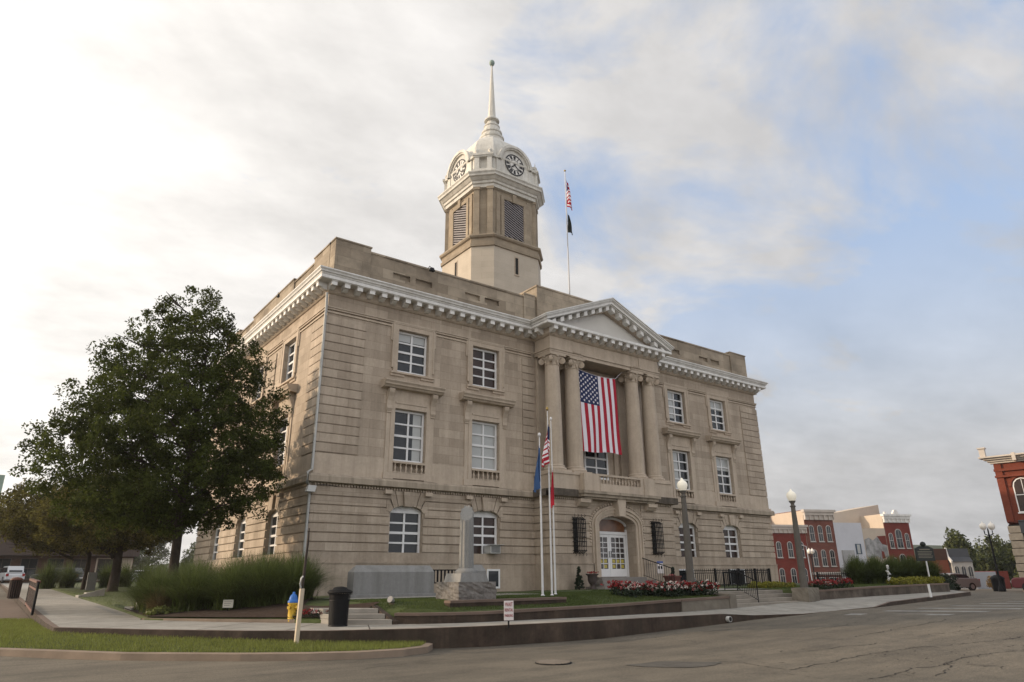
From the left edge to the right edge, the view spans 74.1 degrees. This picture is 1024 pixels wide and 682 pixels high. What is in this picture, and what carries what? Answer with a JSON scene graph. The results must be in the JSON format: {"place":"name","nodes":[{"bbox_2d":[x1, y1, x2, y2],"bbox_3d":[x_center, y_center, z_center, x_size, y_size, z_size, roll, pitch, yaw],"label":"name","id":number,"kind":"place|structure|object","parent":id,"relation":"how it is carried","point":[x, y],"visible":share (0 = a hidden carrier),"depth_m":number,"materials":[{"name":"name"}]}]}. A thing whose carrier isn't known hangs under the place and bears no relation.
{"place":"outdoors","nodes":[
{"label":"outdoors","id":0,"kind":"place"},
{"bbox_2d":[0,599,29,619],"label":"brown paving","id":1,"kind":"structure","parent":0,"point":[10,608],"depth_m":27.29,"materials":[{"name":"concrete"}]},
{"bbox_2d":[25,558,71,588],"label":"ornamental grass","id":2,"kind":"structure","parent":0,"point":[48,578],"depth_m":47.22,"materials":[{"name":"plant"}]},
{"bbox_2d":[0,617,425,652],"bbox_3d":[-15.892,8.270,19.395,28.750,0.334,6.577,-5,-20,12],"label":"grass verge","id":3,"kind":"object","parent":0,"point":[166,650],"depth_m":15.29,"materials":[{"name":"plant"}]},
{"bbox_2d":[294,528,309,642],"bbox_3d":[-4.909,5.726,15.856,0.167,2.620,0.125,13,-23,-34],"label":"utility post","id":4,"kind":"object","parent":3,"relation":"on","point":[299,610],"visible":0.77,"depth_m":15.74,"materials":[{"name":"wood"}]},
{"bbox_2d":[327,593,526,598],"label":"memorial paving","id":5,"kind":"structure","parent":0,"point":[422,596],"depth_m":22.12,"materials":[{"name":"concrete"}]},
{"bbox_2d":[347,565,435,597],"bbox_3d":[-4.086,8.214,23.044,3.260,1.117,0.740,13,-23,-34],"label":"granite memorial","id":6,"kind":"object","parent":5,"relation":"on","point":[368,581],"visible":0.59,"depth_m":22.80,"materials":[{"name":"stone"}]},
{"bbox_2d":[1,583,963,629],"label":"sidewalk","id":7,"kind":"structure","parent":0,"point":[79,608],"depth_m":21.31,"materials":[{"name":"concrete"}]},
{"bbox_2d":[7,577,23,598],"bbox_3d":[-24.001,11.920,32.738,0.555,0.980,0.555,13,-23,-34],"label":"slatted bin","id":8,"kind":"object","parent":7,"relation":"on","point":[15,587],"visible":1,"depth_m":32.59,"materials":[{"name":"wood"}]},
{"bbox_2d":[327,586,352,626],"bbox_3d":[-4.442,6.817,17.419,0.660,0.960,0.660,13,-23,-34],"label":"trash bin","id":9,"kind":"object","parent":7,"relation":"on","point":[338,609],"visible":0.98,"depth_m":17.23,"materials":[{"name":"black metal"}]},
{"bbox_2d":[311,608,391,624],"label":"stone steps","id":10,"kind":"structure","parent":7,"relation":"on","point":[364,616],"depth_m":18.02,"materials":[{"name":"concrete"}]},
{"bbox_2d":[681,596,729,611],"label":"planter wall","id":11,"kind":"structure","parent":7,"relation":"on","point":[703,603],"depth_m":23.67,"materials":[{"name":"concrete"}]},
{"bbox_2d":[707,590,801,607],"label":"stone steps","id":12,"kind":"structure","parent":7,"relation":"on","point":[766,597],"depth_m":26.67,"materials":[{"name":"concrete"}]},
{"bbox_2d":[723,570,758,601],"bbox_3d":[9.099,9.708,26.849,0.600,1.222,1.839,3,-19,-10],"label":"handrail","id":13,"kind":"object","parent":12,"relation":"on","point":[743,582],"visible":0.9,"depth_m":27.24,"materials":[{"name":"black metal"}]},
{"bbox_2d":[791,587,819,601],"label":"lamp plinth","id":14,"kind":"structure","parent":7,"relation":"on","point":[809,594],"depth_m":27.18,"materials":[{"name":"concrete"}]},
{"bbox_2d":[786,489,807,587],"bbox_3d":[11.954,8.239,28.401,0.400,4.030,0.400,13,-23,-34],"label":"street lamp","id":15,"kind":"object","parent":14,"relation":"on","point":[791,498],"visible":0.97,"depth_m":28.23,"materials":[{"name":"metal"}]},
{"bbox_2d":[51,582,915,622],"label":"lawn","id":16,"kind":"structure","parent":0,"point":[322,601],"depth_m":21.62,"materials":[{"name":"plant"}]},
{"bbox_2d":[0,477,137,589],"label":"maple tree","id":17,"kind":"object","parent":16,"relation":"on","point":[16,524],"visible":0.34,"depth_m":42.09,"materials":[{"name":"green plant"}]},
{"bbox_2d":[56,559,84,587],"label":"ornamental grass","id":18,"kind":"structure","parent":16,"relation":"on","point":[67,577],"depth_m":48.86,"materials":[{"name":"plant"}]},
{"bbox_2d":[85,572,97,590],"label":"memorial stone","id":19,"kind":"object","parent":16,"relation":"on","point":[91,580],"visible":0.81,"depth_m":42.70,"materials":[{"name":"grey stone"}]},
{"bbox_2d":[26,472,192,591],"bbox_3d":[-23.869,11.579,41.018,9.504,7.206,9.033,13,-23,-34],"label":"maple tree","id":20,"kind":"object","parent":16,"relation":"on","point":[116,546],"visible":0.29,"depth_m":39.43,"materials":[{"name":"green plant"}]},
{"bbox_2d":[93,561,128,587],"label":"ornamental grass","id":21,"kind":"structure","parent":16,"relation":"on","point":[104,577],"depth_m":49.19,"materials":[{"name":"plant"}]},
{"bbox_2d":[119,561,138,586],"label":"ornamental grass","id":22,"kind":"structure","parent":16,"relation":"on","point":[127,570],"depth_m":50.97,"materials":[{"name":"plant"}]},
{"bbox_2d":[8,285,292,577],"bbox_3d":[-13.134,3.653,26.006,9.563,12.628,9.395,13,-23,-34],"label":"oak tree","id":23,"kind":"object","parent":16,"relation":"on","point":[143,417],"visible":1,"depth_m":24.32,"materials":[{"name":"green plant"}]},
{"bbox_2d":[142,618,294,622],"bbox_3d":[-8.371,7.913,19.099,5.061,0.160,0.282,-6,-20,15],"label":"bed edging","id":24,"kind":"object","parent":16,"relation":"on","point":[241,620],"visible":0.43,"depth_m":18.85,"materials":[{"name":"beige concrete"}]},
{"bbox_2d":[123,598,378,616],"bbox_3d":[-8.624,8.298,21.225,4.989,0.425,9.900,13,-23,-34],"label":"mulch bed","id":25,"kind":"object","parent":16,"relation":"on","point":[276,610],"visible":0.37,"depth_m":19.45,"materials":[{"name":"brown soil"}]},
{"bbox_2d":[98,564,187,612],"bbox_3d":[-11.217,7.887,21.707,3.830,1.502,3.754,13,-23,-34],"label":"ornamental grass","id":26,"kind":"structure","parent":25,"relation":"on","point":[146,589],"depth_m":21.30,"materials":[{"name":"plant"}]},
{"bbox_2d":[128,584,176,614],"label":"ornamental grass","id":27,"kind":"object","parent":25,"relation":"on","point":[163,602],"depth_m":20.71,"materials":[{"name":"plant"}]},
{"bbox_2d":[143,605,181,616],"bbox_3d":[-10.497,8.131,20.405,1.033,0.400,0.850,13,-23,-34],"label":"shrub clump","id":28,"kind":"object","parent":25,"relation":"on","point":[164,609],"visible":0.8,"depth_m":20.22,"materials":[{"name":"green plant"}]},
{"bbox_2d":[132,555,221,587],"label":"ornamental grass","id":29,"kind":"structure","parent":25,"relation":"on","point":[194,564],"depth_m":22.52,"materials":[{"name":"plant"}]},
{"bbox_2d":[135,559,224,611],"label":"ornamental grass","id":30,"kind":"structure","parent":25,"relation":"on","point":[190,603],"depth_m":20.64,"materials":[{"name":"plant"}]},
{"bbox_2d":[177,556,258,609],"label":"ornamental grass","id":31,"kind":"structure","parent":25,"relation":"on","point":[218,595],"depth_m":20.30,"materials":[{"name":"plant"}]},
{"bbox_2d":[203,550,264,580],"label":"ornamental grass","id":32,"kind":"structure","parent":25,"relation":"on","point":[241,562],"depth_m":22.11,"materials":[{"name":"plant"}]},
{"bbox_2d":[211,552,307,606],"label":"ornamental grass","id":33,"kind":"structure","parent":25,"relation":"on","point":[262,597],"depth_m":20.30,"materials":[{"name":"plant"}]},
{"bbox_2d":[243,551,337,603],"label":"ornamental grass","id":34,"kind":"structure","parent":25,"relation":"on","point":[287,590],"depth_m":20.40,"materials":[{"name":"plant"}]},
{"bbox_2d":[287,592,297,621],"bbox_3d":[-6.076,7.362,18.796,0.390,0.765,0.355,13,-23,-34],"label":"fire hydrant","id":35,"kind":"object","parent":25,"relation":"on","point":[292,604],"visible":0.87,"depth_m":18.71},
{"bbox_2d":[277,550,345,599],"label":"ornamental grass","id":36,"kind":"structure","parent":25,"relation":"on","point":[318,568],"depth_m":21.92,"materials":[{"name":"plant"}]},
{"bbox_2d":[436,505,496,599],"bbox_3d":[-1.380,6.415,20.529,1.375,2.877,1.294,13,-23,-34],"label":"column monument","id":37,"kind":"object","parent":16,"relation":"on","point":[465,581],"depth_m":20.05,"materials":[{"name":"stone"}]},
{"bbox_2d":[192,60,778,595],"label":"courthouse","id":38,"kind":"structure","parent":16,"relation":"on","point":[420,414],"depth_m":33.59,"materials":[{"name":"stone"}]},
{"bbox_2d":[237,518,246,557],"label":"window","id":39,"kind":"structure","parent":38,"relation":"in","point":[243,524],"depth_m":33.92,"materials":[{"name":"glass"}]},
{"bbox_2d":[268,510,278,554],"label":"window","id":40,"kind":"structure","parent":38,"relation":"in","point":[274,518],"depth_m":30.34,"materials":[{"name":"white paint"}]},
{"bbox_2d":[286,341,295,379],"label":"window","id":41,"kind":"structure","parent":38,"relation":"in","point":[290,364],"depth_m":32.99,"materials":[{"name":"white paint"}]},
{"bbox_2d":[388,506,420,552],"bbox_3d":[-4.663,8.134,29.100,1.560,2.060,0.110,13,-23,-34],"label":"window","id":42,"kind":"structure","parent":38,"relation":"in","point":[404,530],"depth_m":29.14,"materials":[{"name":"glass"}]},
{"bbox_2d":[393,409,423,462],"bbox_3d":[-4.697,4.310,30.432,1.560,2.320,0.110,13,-23,-34],"label":"window","id":43,"kind":"structure","parent":38,"relation":"in","point":[402,450],"depth_m":30.40,"materials":[{"name":"glass"}]},
{"bbox_2d":[397,331,426,375],"bbox_3d":[-4.729,0.627,31.715,1.560,2.000,0.110,13,-23,-34],"label":"window","id":44,"kind":"structure","parent":38,"relation":"in","point":[411,357],"depth_m":31.72,"materials":[{"name":"white paint"}]},
{"bbox_2d":[472,421,496,470],"bbox_3d":[-1.414,5.086,32.742,1.560,2.320,0.110,13,-23,-34],"label":"window","id":45,"kind":"structure","parent":38,"relation":"in","point":[484,435],"depth_m":32.80,"materials":[{"name":"glass"}]},
{"bbox_2d":[473,347,496,388],"bbox_3d":[-1.446,1.403,34.025,1.560,2.000,0.110,13,-23,-34],"label":"window","id":46,"kind":"structure","parent":38,"relation":"in","point":[484,361],"depth_m":34.09,"materials":[{"name":"white paint"}]},
{"bbox_2d":[474,510,496,553],"bbox_3d":[-1.381,8.910,31.410,1.560,2.060,0.110,13,-23,-34],"label":"window","id":47,"kind":"structure","parent":38,"relation":"in","point":[485,523],"depth_m":31.54,"materials":[{"name":"white paint"}]},
{"bbox_2d":[487,569,499,587],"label":"basement window","id":48,"kind":"structure","parent":38,"relation":"in","point":[493,575],"depth_m":30.79,"materials":[{"name":"white paint"}]},
{"bbox_2d":[572,514,586,555],"bbox_3d":[3.239,9.302,32.529,0.744,1.943,0.272,13,-23,-34],"label":"window grille","id":49,"kind":"object","parent":38,"relation":"attached to","point":[575,532],"depth_m":32.46,"materials":[{"name":"black metal"}]},
{"bbox_2d":[583,451,608,479],"bbox_3d":[4.511,6.109,36.649,1.720,2.700,0.110,13,-23,-34],"label":"window","id":50,"kind":"structure","parent":38,"relation":"in","point":[596,463],"depth_m":36.50,"materials":[{"name":"glass"}]},
{"bbox_2d":[579,369,621,454],"bbox_3d":[4.758,3.681,36.534,3.668,4.813,0.138,14,-24,-36],"label":"banner flag","id":51,"kind":"object","parent":38,"relation":"attached to","point":[599,416],"visible":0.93,"depth_m":36.38,"materials":[{"name":"fabric"}]},
{"bbox_2d":[600,534,610,576],"bbox_3d":[4.483,10.773,34.063,1.185,2.030,0.144,13,-23,-34],"label":"door","id":52,"kind":"structure","parent":38,"relation":"in","point":[604,539],"depth_m":34.23,"materials":[{"name":"white paint"}]},
{"bbox_2d":[609,535,627,576],"bbox_3d":[5.443,11.000,34.738,1.185,2.030,0.144,13,-23,-34],"label":"door","id":53,"kind":"structure","parent":38,"relation":"in","point":[617,543],"depth_m":34.75,"materials":[{"name":"white paint"}]},
{"bbox_2d":[650,519,664,556],"bbox_3d":[7.655,10.346,35.637,0.744,1.943,0.272,13,-23,-34],"label":"window grille","id":54,"kind":"object","parent":38,"relation":"attached to","point":[654,535],"depth_m":35.57,"materials":[{"name":"black metal"}]},
{"bbox_2d":[667,390,683,423],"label":"window","id":55,"kind":"structure","parent":38,"relation":"in","point":[677,406],"depth_m":42.29,"materials":[{"name":"white paint"}]},
{"bbox_2d":[672,450,689,489],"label":"window","id":56,"kind":"structure","parent":38,"relation":"in","point":[682,461],"depth_m":41.07,"materials":[{"name":"glass"}]},
{"bbox_2d":[678,523,695,556],"bbox_3d":[10.115,11.628,39.500,1.560,2.060,0.110,13,-23,-34],"label":"window","id":57,"kind":"structure","parent":38,"relation":"in","point":[692,536],"depth_m":39.60,"materials":[{"name":"white paint"}]},
{"bbox_2d":[710,400,724,430],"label":"window","id":58,"kind":"structure","parent":38,"relation":"in","point":[717,416],"depth_m":44.51,"materials":[{"name":"white paint"}]},
{"bbox_2d":[716,457,731,493],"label":"window","id":59,"kind":"structure","parent":38,"relation":"in","point":[724,480],"depth_m":43.20,"materials":[{"name":"white paint"}]},
{"bbox_2d":[723,525,738,557],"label":"window","id":60,"kind":"structure","parent":38,"relation":"in","point":[730,534],"depth_m":41.91,"materials":[{"name":"white paint"}]},
{"bbox_2d":[444,597,566,607],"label":"retaining wall","id":61,"kind":"structure","parent":16,"relation":"on","point":[496,602],"depth_m":19.71,"materials":[{"name":"concrete"}]},
{"bbox_2d":[394,599,681,623],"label":"retaining wall","id":62,"kind":"structure","parent":16,"relation":"on","point":[653,607],"depth_m":19.69,"materials":[{"name":"concrete"}]},
{"bbox_2d":[538,433,544,595],"bbox_3d":[0.993,5.864,23.254,0.202,5.510,0.202,13,-23,-34],"label":"flagpole","id":63,"kind":"object","parent":16,"relation":"on","point":[542,577],"visible":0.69,"depth_m":22.96,"materials":[{"name":"white metal"}]},
{"bbox_2d":[534,448,540,491],"bbox_3d":[0.876,4.466,23.706,0.271,1.650,0.124,-9,-21,23],"label":"hanging flag","id":64,"kind":"object","parent":63,"relation":"hanging from","point":[537,480],"visible":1,"depth_m":23.59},
{"bbox_2d":[546,407,552,594],"bbox_3d":[1.310,5.468,23.644,0.173,6.510,0.173,13,-23,-34],"label":"flagpole","id":65,"kind":"object","parent":16,"relation":"on","point":[547,408],"visible":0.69,"depth_m":23.32,"materials":[{"name":"white metal"}]},
{"bbox_2d":[542,424,549,466],"bbox_3d":[1.204,3.735,24.199,0.324,1.550,0.140,-7,-20,19],"label":"hanging flag","id":66,"kind":"object","parent":65,"relation":"hanging from","point":[545,458],"visible":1,"depth_m":24.09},
{"bbox_2d":[549,417,556,593],"bbox_3d":[1.526,6.010,25.208,0.173,6.510,0.173,13,-23,-34],"label":"flagpole","id":67,"kind":"object","parent":16,"relation":"on","point":[550,418],"visible":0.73,"depth_m":24.80,"materials":[{"name":"white metal"}]},
{"bbox_2d":[600,580,627,595],"bbox_3d":[3.621,8.616,23.557,0.790,0.605,0.848,-18,-26,40],"label":"flower mound","id":68,"kind":"object","parent":16,"relation":"on","point":[615,585],"visible":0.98,"depth_m":23.49,"materials":[{"name":"red plant"}]},
{"bbox_2d":[586,577,655,588],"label":"entrance steps","id":69,"kind":"structure","parent":16,"relation":"on","point":[603,582],"depth_m":32.67,"materials":[{"name":"stone"}]},
{"bbox_2d":[619,581,640,597],"bbox_3d":[4.074,8.585,23.369,0.761,0.626,0.928,-8,-21,21],"label":"flower mound","id":70,"kind":"object","parent":16,"relation":"on","point":[629,588],"visible":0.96,"depth_m":23.32,"materials":[{"name":"red plant"}]},
{"bbox_2d":[677,478,694,591],"bbox_3d":[6.742,7.470,26.154,0.400,4.350,0.400,13,-23,-34],"label":"street lamp","id":71,"kind":"object","parent":16,"relation":"on","point":[682,485],"visible":0.95,"depth_m":26.06,"materials":[{"name":"metal"}]},
{"bbox_2d":[679,568,771,586],"bbox_3d":[11.773,13.206,37.794,4.930,0.990,2.780,13,-23,-34],"label":"iron fence","id":72,"kind":"object","parent":16,"relation":"on","point":[754,571],"visible":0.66,"depth_m":36.72,"materials":[{"name":"metal"}]},
{"bbox_2d":[748,581,795,588],"bbox_3d":[11.694,11.084,30.748,3.046,0.440,0.907,13,-23,-34],"label":"shrub clump","id":73,"kind":"object","parent":16,"relation":"on","point":[774,584],"visible":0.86,"depth_m":30.54,"materials":[{"name":"yellow plant"}]},
{"bbox_2d":[834,555,879,583],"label":"ornamental grass","id":74,"kind":"object","parent":16,"relation":"on","point":[856,568],"depth_m":35.95,"materials":[{"name":"plant"}]},
{"bbox_2d":[861,554,896,583],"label":"ornamental grass","id":75,"kind":"object","parent":16,"relation":"on","point":[877,568],"depth_m":36.02,"materials":[{"name":"plant"}]},
{"bbox_2d":[819,583,949,599],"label":"retaining wall","id":76,"kind":"structure","parent":16,"relation":"on","point":[852,592],"depth_m":30.80,"materials":[{"name":"concrete"}]},
{"bbox_2d":[882,554,915,583],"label":"ornamental grass","id":77,"kind":"object","parent":16,"relation":"on","point":[894,568],"depth_m":36.16,"materials":[{"name":"plant"}]},
{"bbox_2d":[886,576,944,584],"bbox_3d":[20.645,12.187,34.444,5.398,0.529,1.033,13,-23,-34],"label":"shrub clump","id":78,"kind":"object","parent":16,"relation":"on","point":[908,580],"visible":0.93,"depth_m":33.89,"materials":[{"name":"yellow plant"}]},
{"bbox_2d":[899,554,933,582],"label":"ornamental grass","id":79,"kind":"object","parent":16,"relation":"on","point":[911,567],"depth_m":36.22,"materials":[{"name":"plant"}]},
{"bbox_2d":[914,542,935,576],"bbox_3d":[21.814,11.661,35.679,1.049,2.132,0.296,2,-19,-6],"label":"historical marker","id":80,"kind":"object","parent":16,"relation":"on","point":[924,552],"visible":0.96,"depth_m":35.78,"materials":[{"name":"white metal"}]},
{"bbox_2d":[917,559,950,576],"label":"ornamental grass","id":81,"kind":"object","parent":16,"relation":"on","point":[932,566],"depth_m":36.29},
{"bbox_2d":[0,582,1023,681],"bbox_3d":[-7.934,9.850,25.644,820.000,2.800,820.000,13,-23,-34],"label":"road","id":82,"kind":"structure","parent":0,"point":[612,658],"depth_m":13.81,"materials":[{"name":"asphalt"}]},
{"bbox_2d":[0,566,24,582],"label":"parked car","id":83,"kind":"object","parent":82,"relation":"on","point":[7,573],"visible":0.71,"depth_m":73.28,"materials":[{"name":"white paint"}]},
{"bbox_2d":[0,475,139,582],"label":"brown store","id":84,"kind":"structure","parent":82,"relation":"on","point":[29,561],"depth_m":80.00,"materials":[{"name":"brick"}]},
{"bbox_2d":[20,558,38,579],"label":"window","id":85,"kind":"structure","parent":84,"relation":"in","point":[29,564],"depth_m":79.25,"materials":[{"name":"black glass"}]},
{"bbox_2d":[134,540,171,571],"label":"distant tree","id":86,"kind":"object","parent":82,"relation":"on","point":[162,555],"visible":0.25,"depth_m":173.54,"materials":[{"name":"green plant"}]},
{"bbox_2d":[0,643,432,660],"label":"island kerb","id":87,"kind":"structure","parent":82,"relation":"on","point":[199,656],"depth_m":14.33,"materials":[{"name":"beige concrete"}]},
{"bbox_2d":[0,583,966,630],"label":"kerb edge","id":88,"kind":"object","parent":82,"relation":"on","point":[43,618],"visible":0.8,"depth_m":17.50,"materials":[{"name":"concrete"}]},
{"bbox_2d":[24,578,40,614],"bbox_3d":[-17.131,9.050,24.169,0.120,1.130,6.581,13,-23,-34],"label":"guard railing","id":89,"kind":"object","parent":88,"relation":"on","point":[32,594],"visible":1,"depth_m":23.30,"materials":[{"name":"black metal"}]},
{"bbox_2d":[0,584,970,648],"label":"kerb","id":90,"kind":"structure","parent":82,"relation":"on","point":[474,636],"depth_m":16.90,"materials":[{"name":"concrete"}]},
{"bbox_2d":[504,601,513,627],"bbox_3d":[-0.084,6.854,16.995,0.260,0.640,0.041,7,-21,-21],"label":"parking sign","id":91,"kind":"object","parent":90,"relation":"on","point":[508,610],"visible":1,"depth_m":17.01,"materials":[{"name":"white metal"}]},
{"bbox_2d":[628,661,720,666],"bbox_3d":[3.095,6.171,12.947,1.823,0.001,0.960,-4,-19,10],"label":"asphalt patch","id":92,"kind":"object","parent":82,"relation":"on","point":[673,664],"visible":1,"depth_m":12.91,"materials":[{"name":"asphalt"}]},
{"bbox_2d":[339,617,1023,678],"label":"road crack","id":93,"kind":"object","parent":82,"relation":"on","point":[860,655],"visible":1,"depth_m":13.86,"materials":[{"name":"asphalt"}]},
{"bbox_2d":[771,525,811,582],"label":"brick building","id":94,"kind":"structure","parent":82,"relation":"on","point":[785,549],"depth_m":96.39,"materials":[{"name":"red brick"}]},
{"bbox_2d":[771,509,841,581],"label":"brick building","id":95,"kind":"structure","parent":82,"relation":"on","point":[820,538],"depth_m":98.54,"materials":[{"name":"red brick"}]},
{"bbox_2d":[833,523,866,577],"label":"stucco building","id":96,"kind":"structure","parent":82,"relation":"on","point":[849,539],"depth_m":99.48,"materials":[{"name":"white paint"}]},
{"bbox_2d":[833,505,879,527],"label":"stucco building","id":97,"kind":"structure","parent":82,"relation":"on","point":[852,515],"depth_m":106.39,"materials":[{"name":"paint"}]},
{"bbox_2d":[862,528,888,560],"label":"plaster building","id":98,"kind":"structure","parent":82,"relation":"on","point":[875,542],"depth_m":100.55,"materials":[{"name":"beige paint"}]},
{"bbox_2d":[860,510,915,561],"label":"brick building","id":99,"kind":"structure","parent":82,"relation":"on","point":[894,524],"depth_m":102.16,"materials":[{"name":"red brick"}]},
{"bbox_2d":[846,601,1023,614],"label":"crosswalk marking","id":100,"kind":"object","parent":82,"relation":"on","point":[964,608],"visible":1,"depth_m":23.63,"materials":[{"name":"paint"}]},
{"bbox_2d":[921,548,977,588],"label":"mansard shop","id":101,"kind":"structure","parent":82,"relation":"on","point":[957,560],"depth_m":75.00,"materials":[{"name":"white paint"}]},
{"bbox_2d":[940,573,960,589],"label":"shrub clump","id":102,"kind":"object","parent":82,"relation":"on","point":[953,584],"visible":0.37,"depth_m":45.46,"materials":[{"name":"green plant"}]},
{"bbox_2d":[942,527,980,571],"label":"distant tree","id":103,"kind":"object","parent":82,"relation":"on","point":[957,540],"visible":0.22,"depth_m":89.41,"materials":[{"name":"green plant"}]},
{"bbox_2d":[942,573,980,590],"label":"parked car","id":104,"kind":"object","parent":82,"relation":"on","point":[965,580],"visible":0.44,"depth_m":60.28,"materials":[{"name":"grey paint"}]},
{"bbox_2d":[975,572,995,588],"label":"outbuilding","id":105,"kind":"structure","parent":82,"relation":"on","point":[982,576],"depth_m":79.32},
{"bbox_2d":[979,521,1005,591],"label":"twin street lamp","id":106,"kind":"object","parent":82,"relation":"on","point":[983,527],"visible":0.97,"depth_m":52.52,"materials":[{"name":"black metal"}]},
{"bbox_2d":[974,533,1011,570],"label":"distant tree","id":107,"kind":"object","parent":82,"relation":"on","point":[981,563],"visible":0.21,"depth_m":93.77,"materials":[{"name":"green plant"}]},
{"bbox_2d":[976,447,1023,591],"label":"corner building","id":108,"kind":"structure","parent":82,"relation":"on","point":[1008,469],"depth_m":54.58,"materials":[{"name":"red brick"}]},
{"bbox_2d":[1013,477,1023,513],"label":"window","id":109,"kind":"structure","parent":108,"relation":"in","point":[1018,484],"depth_m":54.33,"materials":[{"name":"white paint"}]},
{"bbox_2d":[985,540,1018,587],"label":"distant tree","id":110,"kind":"object","parent":82,"relation":"on","point":[1005,558],"visible":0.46,"depth_m":88.74,"materials":[{"name":"green plant"}]},
{"bbox_2d":[0,0,1023,565],"label":"sky","id":111,"kind":"structure","parent":0,"point":[826,195],"materials":[{"name":"white"}]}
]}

